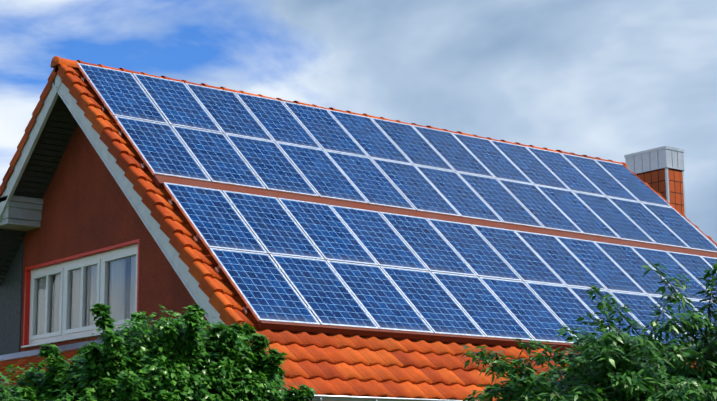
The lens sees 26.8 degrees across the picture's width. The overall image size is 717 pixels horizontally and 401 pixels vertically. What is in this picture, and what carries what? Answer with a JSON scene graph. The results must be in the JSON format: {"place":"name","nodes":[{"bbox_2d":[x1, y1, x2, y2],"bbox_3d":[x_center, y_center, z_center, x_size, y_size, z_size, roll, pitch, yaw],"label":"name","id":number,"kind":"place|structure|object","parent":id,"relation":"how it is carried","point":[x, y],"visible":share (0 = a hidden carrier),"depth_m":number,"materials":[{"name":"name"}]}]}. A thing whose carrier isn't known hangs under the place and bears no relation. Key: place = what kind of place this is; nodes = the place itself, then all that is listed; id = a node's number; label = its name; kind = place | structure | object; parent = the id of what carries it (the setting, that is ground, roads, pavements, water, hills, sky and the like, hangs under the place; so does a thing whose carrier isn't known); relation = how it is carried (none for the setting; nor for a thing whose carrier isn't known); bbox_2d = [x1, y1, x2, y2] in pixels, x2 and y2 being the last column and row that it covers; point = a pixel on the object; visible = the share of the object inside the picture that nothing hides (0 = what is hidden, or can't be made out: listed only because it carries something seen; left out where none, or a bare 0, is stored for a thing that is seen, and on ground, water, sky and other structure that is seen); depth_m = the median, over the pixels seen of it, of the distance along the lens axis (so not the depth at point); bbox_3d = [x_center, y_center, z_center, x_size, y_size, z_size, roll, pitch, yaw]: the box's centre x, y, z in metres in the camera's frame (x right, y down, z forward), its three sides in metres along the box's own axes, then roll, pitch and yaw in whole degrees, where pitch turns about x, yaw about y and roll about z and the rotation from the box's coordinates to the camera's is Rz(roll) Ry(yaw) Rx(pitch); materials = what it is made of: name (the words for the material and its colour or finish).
{"place":"outdoors","nodes":[
{"label":"outdoors","id":0,"kind":"place"},
{"bbox_2d":[0,350,78,386],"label":"canopy tiles","id":1,"kind":"object","parent":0,"point":[22,363],"visible":0.12,"depth_m":24.70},
{"bbox_2d":[52,257,130,331],"bbox_3d":[-3.359,1.864,24.859,2.335,2.300,4.320,8,-14,-38],"label":"room interior","id":2,"kind":"object","parent":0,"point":[128,281],"depth_m":26.80,"materials":[{"name":"grey"}]},
{"bbox_2d":[20,124,209,351],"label":"gable wall","id":3,"kind":"structure","parent":0,"point":[87,206],"depth_m":24.20,"materials":[{"name":"red paint"}]},
{"bbox_2d":[0,195,42,230],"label":"cornice return","id":4,"kind":"object","parent":3,"relation":"attached to","point":[21,213],"visible":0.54,"depth_m":25.35,"materials":[{"name":"paint"}]},
{"bbox_2d":[0,97,74,265],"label":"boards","id":5,"kind":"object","parent":3,"relation":"on","point":[40,166],"depth_m":25.33,"materials":[{"name":"grey wood"}]},
{"bbox_2d":[0,65,56,196],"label":"verge","id":6,"kind":"structure","parent":5,"relation":"attached to","point":[30,125],"depth_m":24.77,"materials":[{"name":"ceramic"}]},
{"bbox_2d":[0,74,225,324],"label":"barge boards","id":7,"kind":"object","parent":5,"relation":"attached to","point":[201,298],"visible":0.48,"depth_m":22.68,"materials":[{"name":"paint"}]},
{"bbox_2d":[54,64,290,395],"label":"verge","id":8,"kind":"structure","parent":5,"relation":"attached to","point":[208,285],"depth_m":21.44,"materials":[{"name":"ceramic"}]},
{"bbox_2d":[51,56,626,166],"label":"ridge tiles","id":9,"kind":"object","parent":5,"relation":"on","point":[56,60],"visible":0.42,"depth_m":27.09,"materials":[{"name":"ceramic"}]},
{"bbox_2d":[307,395,466,400],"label":"gutter","id":10,"kind":"object","parent":5,"relation":"attached to","point":[335,398],"visible":0.62,"depth_m":19.14,"materials":[{"name":"metal"}]},
{"bbox_2d":[76,63,716,343],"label":"solar frames","id":11,"kind":"structure","parent":5,"relation":"on","point":[302,230],"depth_m":24.54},
{"bbox_2d":[80,64,716,346],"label":"solar panels","id":12,"kind":"object","parent":11,"relation":"in","point":[264,286],"visible":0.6,"depth_m":24.62,"materials":[{"name":"blue glass"}]},
{"bbox_2d":[153,175,716,353],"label":"panel edge boards","id":13,"kind":"object","parent":5,"relation":"on","point":[158,180],"visible":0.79,"depth_m":22.84,"materials":[{"name":"brown metal"}]},
{"bbox_2d":[624,146,685,215],"bbox_3d":[6.743,0.717,33.872,0.644,3.690,1.214,8,-14,-38],"label":"chimney","id":14,"kind":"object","parent":5,"relation":"on","point":[660,170],"depth_m":33.71,"materials":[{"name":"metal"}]},
{"bbox_2d":[620,162,716,244],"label":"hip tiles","id":15,"kind":"object","parent":5,"relation":"on","point":[683,215],"visible":0.29,"depth_m":31.47,"materials":[{"name":"ceramic"}]},
{"bbox_2d":[0,96,77,285],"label":"soffit boards","id":16,"kind":"object","parent":3,"relation":"attached to","point":[58,130],"visible":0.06,"depth_m":25.10,"materials":[{"name":"grey wood"}]},
{"bbox_2d":[0,335,157,361],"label":"wall ledge","id":17,"kind":"object","parent":3,"relation":"attached to","point":[35,353],"visible":0.33,"depth_m":24.85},
{"bbox_2d":[21,244,137,347],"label":"window frames","id":18,"kind":"structure","parent":3,"relation":"attached to","point":[101,261],"depth_m":24.58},
{"bbox_2d":[35,256,135,334],"bbox_3d":[-4.431,1.562,24.286,0.001,1.120,3.520,8,-14,-38],"label":"window glass","id":19,"kind":"object","parent":18,"relation":"in","point":[89,296],"depth_m":24.13,"materials":[{"name":"grey glass"}]},
{"bbox_2d":[36,256,135,334],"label":"curtains","id":20,"kind":"object","parent":18,"relation":"attached to","point":[117,290],"depth_m":24.27,"materials":[{"name":"white fabric"}]},
{"bbox_2d":[23,239,139,348],"bbox_3d":[-4.468,1.557,24.257,0.133,1.390,3.790,8,-14,-38],"label":"window surround","id":21,"kind":"object","parent":3,"relation":"attached to","point":[28,284],"depth_m":25.18,"materials":[{"name":"red paint"}]},
{"bbox_2d":[81,76,249,313],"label":"solar rails","id":22,"kind":"object","parent":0,"point":[194,237],"visible":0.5,"depth_m":21.60,"materials":[{"name":"silver metal"}]},
{"bbox_2d":[0,0,716,242],"label":"sky","id":23,"kind":"structure","parent":0,"point":[603,79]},
{"bbox_2d":[68,66,702,400],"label":"roof tiles","id":24,"kind":"object","parent":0,"point":[343,365],"visible":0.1,"depth_m":20.34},
{"label":"ground","id":25,"kind":"structure","parent":0,"visible":0},
{"bbox_2d":[0,235,23,354],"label":"side wall","id":26,"kind":"structure","parent":25,"relation":"on","point":[10,308],"depth_m":26.01,"materials":[{"name":"grey paint"}]},
{"bbox_2d":[0,374,30,400],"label":"bush","id":27,"kind":"object","parent":25,"relation":"on","point":[7,392],"visible":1,"depth_m":8.68,"materials":[{"name":"green plant"}]},
{"bbox_2d":[0,356,84,400],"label":"bush","id":28,"kind":"object","parent":25,"relation":"on","point":[45,384],"visible":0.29,"depth_m":9.57,"materials":[{"name":"green plant"}]},
{"bbox_2d":[13,303,317,400],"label":"bush","id":29,"kind":"object","parent":25,"relation":"on","point":[173,360],"visible":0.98,"depth_m":9.40,"materials":[{"name":"green plant"}]},
{"bbox_2d":[460,260,716,400],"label":"leaves","id":30,"kind":"object","parent":25,"relation":"on","point":[641,367],"visible":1,"depth_m":8.59,"materials":[{"name":"green plant"}]}
]}

